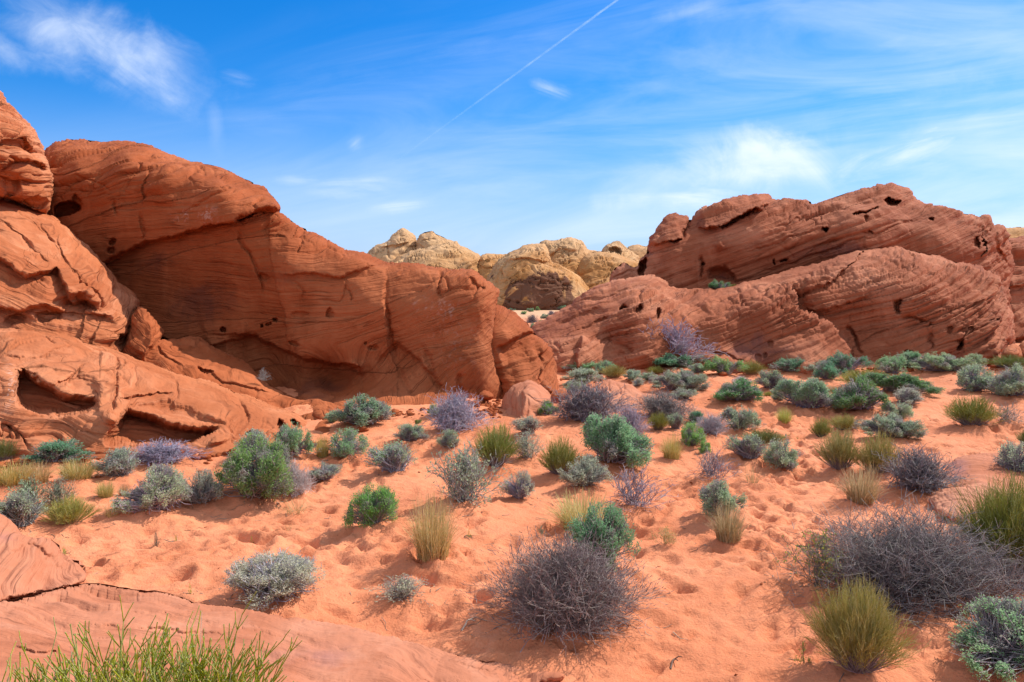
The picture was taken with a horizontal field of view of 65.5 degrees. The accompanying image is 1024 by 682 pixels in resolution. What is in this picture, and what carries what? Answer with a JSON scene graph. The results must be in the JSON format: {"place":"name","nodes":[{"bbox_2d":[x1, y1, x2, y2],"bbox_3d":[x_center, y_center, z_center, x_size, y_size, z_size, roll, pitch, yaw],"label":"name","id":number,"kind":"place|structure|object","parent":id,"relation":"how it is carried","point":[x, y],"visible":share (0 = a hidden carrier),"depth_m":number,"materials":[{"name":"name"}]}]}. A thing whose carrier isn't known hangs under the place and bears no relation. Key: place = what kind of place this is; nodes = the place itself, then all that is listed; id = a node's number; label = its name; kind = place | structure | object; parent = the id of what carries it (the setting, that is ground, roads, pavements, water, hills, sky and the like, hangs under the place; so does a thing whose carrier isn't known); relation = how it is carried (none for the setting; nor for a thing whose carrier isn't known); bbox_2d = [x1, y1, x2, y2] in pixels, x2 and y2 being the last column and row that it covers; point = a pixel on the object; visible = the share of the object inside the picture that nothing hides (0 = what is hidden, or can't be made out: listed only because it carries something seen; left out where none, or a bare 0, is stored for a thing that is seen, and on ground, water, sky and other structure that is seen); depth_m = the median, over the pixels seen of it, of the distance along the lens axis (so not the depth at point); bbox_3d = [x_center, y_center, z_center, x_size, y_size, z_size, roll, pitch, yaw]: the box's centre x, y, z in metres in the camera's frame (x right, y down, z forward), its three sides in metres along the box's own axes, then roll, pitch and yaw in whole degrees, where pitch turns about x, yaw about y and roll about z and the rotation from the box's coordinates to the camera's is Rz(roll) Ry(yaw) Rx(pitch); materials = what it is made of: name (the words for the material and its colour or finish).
{"place":"outdoors","nodes":[
{"label":"outdoors","id":0,"kind":"place"},
{"bbox_2d":[0,310,1023,681],"bbox_3d":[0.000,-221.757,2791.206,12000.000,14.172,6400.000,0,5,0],"label":"sand ground","id":1,"kind":"structure","parent":0,"point":[724,614],"depth_m":8.98,"materials":[{"name":"sand"}]},
{"bbox_2d":[0,458,44,486],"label":"grass tuft","id":2,"kind":"object","parent":1,"relation":"on","point":[10,478],"visible":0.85,"depth_m":11.08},
{"bbox_2d":[0,485,51,527],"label":"leafy shrub","id":3,"kind":"object","parent":1,"relation":"on","point":[18,509],"visible":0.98,"depth_m":9.45,"materials":[{"name":"grey plant"}]},
{"bbox_2d":[3,472,51,504],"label":"thin shrub","id":4,"kind":"object","parent":1,"relation":"on","point":[28,484],"visible":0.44,"depth_m":10.17,"materials":[{"name":"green plant"}]},
{"bbox_2d":[18,460,58,483],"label":"grass tuft","id":5,"kind":"object","parent":1,"relation":"on","point":[42,478],"visible":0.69,"depth_m":11.36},
{"bbox_2d":[0,514,86,601],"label":"boulder","id":6,"kind":"object","parent":1,"relation":"on","point":[30,565],"visible":0.98,"depth_m":7.27,"materials":[{"name":"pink stone"}]},
{"bbox_2d":[35,474,79,505],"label":"thin shrub","id":7,"kind":"object","parent":1,"relation":"on","point":[58,489],"visible":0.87,"depth_m":10.27,"materials":[{"name":"grey plant"}]},
{"bbox_2d":[19,437,96,465],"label":"leafy shrub","id":8,"kind":"object","parent":1,"relation":"on","point":[55,451],"visible":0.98,"depth_m":12.56,"materials":[{"name":"green plant"}]},
{"bbox_2d":[38,493,101,524],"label":"broom shrub","id":9,"kind":"object","parent":1,"relation":"on","point":[68,511],"visible":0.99,"depth_m":9.74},
{"bbox_2d":[47,458,103,479],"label":"grass tuft","id":10,"kind":"object","parent":1,"relation":"on","point":[78,472],"visible":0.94,"depth_m":11.52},
{"bbox_2d":[90,445,140,477],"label":"leafy shrub","id":11,"kind":"object","parent":1,"relation":"on","point":[120,461],"visible":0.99,"depth_m":11.87,"materials":[{"name":"green plant"}]},
{"bbox_2d":[109,461,191,515],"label":"leafy shrub","id":12,"kind":"object","parent":1,"relation":"on","point":[161,488],"visible":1,"depth_m":10.18,"materials":[{"name":"green plant"}]},
{"bbox_2d":[0,327,307,459],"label":"sandstone ridge","id":13,"kind":"structure","parent":1,"relation":"on","point":[100,400],"depth_m":14.82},
{"bbox_2d":[0,198,139,352],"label":"sandstone dome","id":14,"kind":"structure","parent":13,"relation":"on","point":[56,277],"depth_m":18.65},
{"bbox_2d":[0,90,53,213],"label":"sandstone block","id":15,"kind":"structure","parent":14,"relation":"on","point":[26,177],"depth_m":19.79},
{"bbox_2d":[125,436,214,466],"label":"bare shrub","id":16,"kind":"object","parent":1,"relation":"on","point":[158,452],"visible":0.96,"depth_m":12.64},
{"bbox_2d":[175,467,224,503],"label":"leafy shrub","id":17,"kind":"object","parent":1,"relation":"on","point":[202,490],"visible":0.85,"depth_m":10.62,"materials":[{"name":"grey plant"}]},
{"bbox_2d":[122,307,331,433],"bbox_3d":[-6.824,1.051,18.899,5.034,3.665,10.283,-2,5,-24],"label":"rock ledge","id":18,"kind":"object","parent":1,"relation":"on","point":[189,356],"visible":0.28,"depth_m":18.97,"materials":[{"name":"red stone"}]},
{"bbox_2d":[212,432,297,499],"bbox_3d":[-3.527,1.690,10.987,1.252,0.874,1.145,0,5,-3],"label":"leafy shrub","id":19,"kind":"object","parent":1,"relation":"on","point":[244,474],"visible":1,"depth_m":10.71,"materials":[{"name":"green plant"}]},
{"bbox_2d":[44,139,502,419],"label":"sandstone massif","id":20,"kind":"structure","parent":1,"relation":"on","point":[236,266],"depth_m":21.08,"materials":[{"name":"stone"}]},
{"bbox_2d":[219,547,327,610],"bbox_3d":[-2.262,2.123,7.473,0.942,0.469,1.067,-4,6,-44],"label":"leafy shrub","id":21,"kind":"object","parent":1,"relation":"on","point":[281,574],"visible":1,"depth_m":7.27,"materials":[{"name":"grey plant"}]},
{"bbox_2d":[0,583,564,681],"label":"rock slab","id":22,"kind":"object","parent":1,"relation":"on","point":[326,652],"visible":0.68,"depth_m":5.96,"materials":[{"name":"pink stone"}]},
{"bbox_2d":[2,591,301,681],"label":"jointed shrub","id":23,"kind":"object","parent":22,"relation":"on","point":[184,673],"visible":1,"depth_m":3.51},
{"bbox_2d":[273,457,316,497],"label":"bare shrub","id":24,"kind":"object","parent":1,"relation":"on","point":[302,483],"visible":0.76,"depth_m":11.19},
{"bbox_2d":[270,418,321,456],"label":"leafy shrub","id":25,"kind":"object","parent":1,"relation":"on","point":[293,437],"visible":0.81,"depth_m":12.91,"materials":[{"name":"green plant"}]},
{"bbox_2d":[307,461,342,480],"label":"leafy shrub","id":26,"kind":"object","parent":1,"relation":"on","point":[326,472],"visible":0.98,"depth_m":11.90,"materials":[{"name":"grey plant"}]},
{"bbox_2d":[326,426,369,457],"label":"leafy shrub","id":27,"kind":"object","parent":1,"relation":"on","point":[346,446],"visible":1,"depth_m":13.21,"materials":[{"name":"green plant"}]},
{"bbox_2d":[322,392,395,427],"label":"leafy shrub","id":28,"kind":"object","parent":1,"relation":"on","point":[364,413],"visible":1,"depth_m":15.48,"materials":[{"name":"green plant"}]},
{"bbox_2d":[342,482,398,527],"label":"leafy shrub","id":29,"kind":"object","parent":1,"relation":"on","point":[374,507],"visible":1,"depth_m":9.34,"materials":[{"name":"green plant"}]},
{"bbox_2d":[361,439,418,472],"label":"leafy shrub","id":30,"kind":"object","parent":1,"relation":"on","point":[395,457],"visible":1,"depth_m":12.13,"materials":[{"name":"grey plant"}]},
{"bbox_2d":[367,228,416,261],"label":"sandstone dome","id":31,"kind":"structure","parent":1,"relation":"on","point":[400,241],"depth_m":162.44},
{"bbox_2d":[363,573,435,606],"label":"thin shrub","id":32,"kind":"object","parent":1,"relation":"on","point":[401,587],"visible":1,"depth_m":7.42,"materials":[{"name":"grey plant"}]},
{"bbox_2d":[391,423,429,441],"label":"leafy shrub","id":33,"kind":"object","parent":1,"relation":"on","point":[408,432],"visible":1,"depth_m":13.93,"materials":[{"name":"green plant"}]},
{"bbox_2d":[401,491,464,561],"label":"grass tuft","id":34,"kind":"object","parent":1,"relation":"on","point":[431,543],"visible":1,"depth_m":8.27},
{"bbox_2d":[416,231,452,248],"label":"sandstone dome","id":35,"kind":"structure","parent":1,"relation":"on","point":[427,239],"depth_m":160.47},
{"bbox_2d":[390,241,479,272],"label":"sandstone dome","id":36,"kind":"structure","parent":1,"relation":"on","point":[452,255],"depth_m":144.95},
{"bbox_2d":[416,383,498,433],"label":"bare shrub","id":37,"kind":"object","parent":1,"relation":"on","point":[456,412],"visible":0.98,"depth_m":14.76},
{"bbox_2d":[425,436,515,507],"bbox_3d":[-0.584,1.648,10.088,1.136,0.866,0.975,2,5,19],"label":"thin shrub","id":38,"kind":"object","parent":1,"relation":"on","point":[467,475],"visible":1,"depth_m":10.05,"materials":[{"name":"grey plant"}]},
{"bbox_2d":[478,253,506,278],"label":"sandstone dome","id":39,"kind":"structure","parent":1,"relation":"on","point":[487,262],"depth_m":146.84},
{"bbox_2d":[466,417,526,466],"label":"broom shrub","id":40,"kind":"object","parent":1,"relation":"on","point":[500,444],"visible":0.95,"depth_m":12.36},
{"bbox_2d":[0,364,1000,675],"bbox_3d":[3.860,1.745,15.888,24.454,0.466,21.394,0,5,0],"label":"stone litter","id":41,"kind":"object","parent":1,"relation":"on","point":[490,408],"visible":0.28,"depth_m":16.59,"materials":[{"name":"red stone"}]},
{"bbox_2d":[499,468,535,499],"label":"leafy shrub","id":42,"kind":"object","parent":1,"relation":"on","point":[523,487],"visible":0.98,"depth_m":10.55,"materials":[{"name":"grey plant"}]},
{"bbox_2d":[492,304,558,398],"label":"sandstone block","id":43,"kind":"structure","parent":1,"relation":"on","point":[522,351],"depth_m":20.89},
{"bbox_2d":[501,380,550,417],"bbox_3d":[0.337,1.513,17.579,1.213,1.125,3.085,0,5,0],"label":"boulder","id":44,"kind":"object","parent":1,"relation":"on","point":[519,400],"visible":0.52,"depth_m":16.96,"materials":[{"name":"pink stone"}]},
{"bbox_2d":[508,415,543,433],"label":"leafy shrub","id":45,"kind":"object","parent":1,"relation":"on","point":[522,425],"visible":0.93,"depth_m":14.18,"materials":[{"name":"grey plant"}]},
{"bbox_2d":[508,427,546,458],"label":"thin shrub","id":46,"kind":"object","parent":1,"relation":"on","point":[526,443],"visible":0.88,"depth_m":12.93,"materials":[{"name":"grey plant"}]},
{"bbox_2d":[486,243,588,309],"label":"sandstone dome","id":47,"kind":"structure","parent":1,"relation":"on","point":[525,277],"depth_m":128.43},
{"bbox_2d":[536,433,585,474],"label":"broom shrub","id":48,"kind":"object","parent":1,"relation":"on","point":[555,459],"visible":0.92,"depth_m":11.95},
{"bbox_2d":[455,522,673,662],"bbox_3d":[0.408,1.965,6.821,1.923,0.816,1.978,1,5,12],"label":"bare shrub","id":49,"kind":"object","parent":1,"relation":"on","point":[561,584],"visible":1,"depth_m":6.65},
{"bbox_2d":[540,237,594,273],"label":"sandstone dome","id":50,"kind":"structure","parent":1,"relation":"on","point":[569,253],"depth_m":150.16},
{"bbox_2d":[540,487,624,529],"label":"grass tuft","id":51,"kind":"object","parent":1,"relation":"on","point":[575,509],"visible":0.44,"depth_m":9.27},
{"bbox_2d":[560,367,605,383],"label":"leafy shrub","id":52,"kind":"object","parent":1,"relation":"on","point":[576,374],"visible":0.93,"depth_m":22.19,"materials":[{"name":"green plant"}]},
{"bbox_2d":[557,453,613,487],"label":"leafy shrub","id":53,"kind":"object","parent":1,"relation":"on","point":[585,472],"visible":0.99,"depth_m":11.17,"materials":[{"name":"green plant"}]},
{"bbox_2d":[533,377,646,422],"bbox_3d":[1.546,1.119,15.832,1.868,0.828,2.182,3,5,31],"label":"bare shrub","id":54,"kind":"object","parent":1,"relation":"on","point":[582,404],"visible":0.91,"depth_m":15.56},
{"bbox_2d":[563,500,641,570],"bbox_3d":[0.809,1.879,7.816,0.830,0.665,0.682,-4,6,-43],"label":"leafy shrub","id":55,"kind":"object","parent":1,"relation":"on","point":[614,527],"visible":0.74,"depth_m":7.73,"materials":[{"name":"green plant"}]},
{"bbox_2d":[576,251,638,288],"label":"sandstone dome","id":56,"kind":"structure","parent":1,"relation":"on","point":[595,268],"depth_m":142.22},
{"bbox_2d":[579,412,656,467],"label":"leafy shrub","id":57,"kind":"object","parent":1,"relation":"on","point":[612,440],"visible":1,"depth_m":12.36,"materials":[{"name":"green plant"}]},
{"bbox_2d":[602,241,639,260],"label":"sandstone dome","id":58,"kind":"structure","parent":1,"relation":"on","point":[618,248],"depth_m":157.82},
{"bbox_2d":[605,402,653,435],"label":"bare shrub","id":59,"kind":"object","parent":1,"relation":"on","point":[631,415],"visible":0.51,"depth_m":14.03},
{"bbox_2d":[602,462,681,511],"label":"bare shrub","id":60,"kind":"object","parent":1,"relation":"on","point":[629,496],"visible":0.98,"depth_m":10.09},
{"bbox_2d":[593,379,728,427],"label":"sand","id":61,"kind":"structure","parent":1,"relation":"on","point":[632,391],"depth_m":18.98,"materials":[{"name":"sand"}]},
{"bbox_2d":[628,386,701,420],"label":"bare shrub","id":62,"kind":"object","parent":61,"relation":"on","point":[666,405],"visible":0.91,"depth_m":16.55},
{"bbox_2d":[658,432,684,459],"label":"grass tuft","id":63,"kind":"object","parent":1,"relation":"on","point":[671,450],"visible":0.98,"depth_m":13.11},
{"bbox_2d":[648,367,712,390],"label":"leafy shrub","id":64,"kind":"object","parent":1,"relation":"on","point":[686,379],"visible":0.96,"depth_m":20.52,"materials":[{"name":"green plant"}]},
{"bbox_2d":[654,352,709,366],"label":"leafy shrub","id":65,"kind":"object","parent":1,"relation":"on","point":[684,361],"visible":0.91,"depth_m":25.10,"materials":[{"name":"green plant"}]},
{"bbox_2d":[640,313,729,360],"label":"bare shrub","id":66,"kind":"object","parent":1,"relation":"on","point":[685,344],"visible":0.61,"depth_m":25.74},
{"bbox_2d":[678,421,706,445],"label":"leafy shrub","id":67,"kind":"object","parent":1,"relation":"on","point":[690,436],"visible":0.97,"depth_m":13.90,"materials":[{"name":"green plant"}]},
{"bbox_2d":[685,445,741,480],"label":"bare shrub","id":68,"kind":"object","parent":1,"relation":"on","point":[710,474],"visible":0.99,"depth_m":11.72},
{"bbox_2d":[691,412,736,435],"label":"bare shrub","id":69,"kind":"object","parent":1,"relation":"on","point":[712,425],"visible":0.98,"depth_m":14.77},
{"bbox_2d":[697,477,747,515],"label":"leafy shrub","id":70,"kind":"object","parent":1,"relation":"on","point":[712,494],"visible":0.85,"depth_m":9.44,"materials":[{"name":"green plant"}]},
{"bbox_2d":[703,355,749,373],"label":"leafy shrub","id":71,"kind":"object","parent":1,"relation":"on","point":[722,365],"visible":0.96,"depth_m":23.89,"materials":[{"name":"green plant"}]},
{"bbox_2d":[702,497,754,543],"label":"grass tuft","id":72,"kind":"object","parent":1,"relation":"on","point":[728,532],"visible":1,"depth_m":8.64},
{"bbox_2d":[712,376,763,402],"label":"leafy shrub","id":73,"kind":"object","parent":1,"relation":"on","point":[742,389],"visible":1,"depth_m":18.53,"materials":[{"name":"green plant"}]},
{"bbox_2d":[717,405,765,430],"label":"leafy shrub","id":74,"kind":"object","parent":1,"relation":"on","point":[745,419],"visible":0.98,"depth_m":15.64,"materials":[{"name":"green plant"}]},
{"bbox_2d":[722,432,769,458],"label":"leafy shrub","id":75,"kind":"object","parent":1,"relation":"on","point":[747,446],"visible":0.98,"depth_m":12.95,"materials":[{"name":"grey plant"}]},
{"bbox_2d":[753,369,787,388],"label":"leafy shrub","id":76,"kind":"object","parent":1,"relation":"on","point":[769,380],"visible":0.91,"depth_m":21.24,"materials":[{"name":"green plant"}]},
{"bbox_2d":[531,246,1014,373],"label":"sandstone ridge","id":77,"kind":"structure","parent":1,"relation":"on","point":[874,304],"depth_m":27.86,"materials":[{"name":"stone"}]},
{"bbox_2d":[761,433,802,470],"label":"leafy shrub","id":78,"kind":"object","parent":1,"relation":"on","point":[783,457],"visible":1,"depth_m":12.46,"materials":[{"name":"green plant"}]},
{"bbox_2d":[768,355,805,371],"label":"leafy shrub","id":79,"kind":"object","parent":1,"relation":"on","point":[782,364],"visible":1,"depth_m":25.44,"materials":[{"name":"green plant"}]},
{"bbox_2d":[770,376,837,408],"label":"leafy shrub","id":80,"kind":"object","parent":1,"relation":"on","point":[812,392],"visible":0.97,"depth_m":18.01,"materials":[{"name":"green plant"}]},
{"bbox_2d":[609,182,1015,344],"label":"sandstone massif","id":81,"kind":"structure","parent":1,"relation":"on","point":[738,239],"depth_m":34.02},
{"bbox_2d":[773,528,852,588],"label":"thin shrub","id":82,"kind":"object","parent":1,"relation":"on","point":[833,560],"visible":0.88,"depth_m":7.41,"materials":[{"name":"brown plant"}]},
{"bbox_2d":[811,359,848,378],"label":"leafy shrub","id":83,"kind":"object","parent":1,"relation":"on","point":[826,370],"visible":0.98,"depth_m":22.91,"materials":[{"name":"green plant"}]},
{"bbox_2d":[809,424,865,469],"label":"broom shrub","id":84,"kind":"object","parent":1,"relation":"on","point":[836,452],"visible":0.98,"depth_m":12.30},
{"bbox_2d":[825,350,873,370],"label":"leafy shrub","id":85,"kind":"object","parent":1,"relation":"on","point":[841,361],"visible":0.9,"depth_m":25.09,"materials":[{"name":"green plant"}]},
{"bbox_2d":[829,374,890,411],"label":"leafy shrub","id":86,"kind":"object","parent":1,"relation":"on","point":[861,393],"visible":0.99,"depth_m":17.50,"materials":[{"name":"green plant"}]},
{"bbox_2d":[832,462,891,504],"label":"grass tuft","id":87,"kind":"object","parent":1,"relation":"on","point":[859,493],"visible":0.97,"depth_m":10.37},
{"bbox_2d":[795,572,934,675],"bbox_3d":[2.576,2.068,5.933,0.832,0.762,0.810,0,5,-2],"label":"grass tuft","id":88,"kind":"object","parent":1,"relation":"on","point":[855,636],"visible":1,"depth_m":5.83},
{"bbox_2d":[850,428,912,473],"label":"broom shrub","id":89,"kind":"object","parent":1,"relation":"on","point":[870,457],"visible":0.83,"depth_m":11.97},
{"bbox_2d":[750,488,1023,637],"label":"bare shrub","id":90,"kind":"object","parent":1,"relation":"on","point":[909,557],"visible":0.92,"depth_m":7.15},
{"bbox_2d":[852,411,928,439],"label":"leafy shrub","id":91,"kind":"object","parent":1,"relation":"on","point":[894,424],"visible":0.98,"depth_m":14.65,"materials":[{"name":"green plant"}]},
{"bbox_2d":[874,353,907,373],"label":"leafy shrub","id":92,"kind":"object","parent":1,"relation":"on","point":[894,365],"visible":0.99,"depth_m":24.62,"materials":[{"name":"green plant"}]},
{"bbox_2d":[879,400,917,418],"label":"leafy shrub","id":93,"kind":"object","parent":1,"relation":"on","point":[904,410],"visible":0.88,"depth_m":17.03,"materials":[{"name":"green plant"}]},
{"bbox_2d":[856,372,946,394],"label":"leafy shrub","id":94,"kind":"object","parent":1,"relation":"on","point":[888,382],"visible":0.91,"depth_m":19.90,"materials":[{"name":"green plant"}]},
{"bbox_2d":[893,385,925,403],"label":"leafy shrub","id":95,"kind":"object","parent":1,"relation":"on","point":[909,395],"visible":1,"depth_m":18.27,"materials":[{"name":"grey plant"}]},
{"bbox_2d":[871,441,976,497],"bbox_3d":[5.575,1.687,10.822,1.270,0.624,1.230,-4,6,-45],"label":"bare shrub","id":96,"kind":"object","parent":1,"relation":"on","point":[917,470],"visible":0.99,"depth_m":10.71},
{"bbox_2d":[905,351,978,371],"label":"leafy shrub","id":97,"kind":"object","parent":1,"relation":"on","point":[945,362],"visible":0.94,"depth_m":24.54,"materials":[{"name":"green plant"}]},
{"bbox_2d":[937,394,1005,425],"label":"broom shrub","id":98,"kind":"object","parent":1,"relation":"on","point":[970,412],"visible":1,"depth_m":15.49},
{"bbox_2d":[953,362,994,391],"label":"leafy shrub","id":99,"kind":"object","parent":1,"relation":"on","point":[969,379],"visible":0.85,"depth_m":20.54,"materials":[{"name":"green plant"}]},
{"bbox_2d":[928,453,1023,521],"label":"rock slab","id":100,"kind":"object","parent":1,"relation":"on","point":[981,467],"visible":0.43,"depth_m":10.74,"materials":[{"name":"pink stone"}]},
{"bbox_2d":[932,468,1023,574],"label":"grass tuft","id":101,"kind":"object","parent":1,"relation":"on","point":[1010,514],"visible":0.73,"depth_m":7.67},
{"bbox_2d":[945,591,1023,681],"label":"leafy shrub","id":102,"kind":"object","parent":1,"relation":"on","point":[994,637],"visible":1,"depth_m":5.94,"materials":[{"name":"green plant"}]},
{"bbox_2d":[980,361,1023,396],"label":"leafy shrub","id":103,"kind":"object","parent":1,"relation":"on","point":[1007,382],"visible":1,"depth_m":19.41,"materials":[{"name":"green plant"}]},
{"bbox_2d":[983,354,1023,367],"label":"broom shrub","id":104,"kind":"object","parent":1,"relation":"on","point":[1009,361],"visible":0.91,"depth_m":24.96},
{"bbox_2d":[991,437,1023,473],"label":"leafy shrub","id":105,"kind":"object","parent":1,"relation":"on","point":[1014,459],"visible":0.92,"depth_m":11.40,"materials":[{"name":"grey plant"}]},
{"bbox_2d":[1009,236,1023,342],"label":"sandstone block","id":106,"kind":"structure","parent":1,"relation":"on","point":[1016,287],"depth_m":38.56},
{"bbox_2d":[0,0,1023,255],"label":"sky","id":107,"kind":"structure","parent":0,"point":[484,126],"materials":[{"name":"blue"}]},
{"bbox_2d":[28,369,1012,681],"bbox_3d":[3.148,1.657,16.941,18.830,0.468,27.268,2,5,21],"label":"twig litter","id":108,"kind":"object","parent":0,"point":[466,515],"visible":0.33,"depth_m":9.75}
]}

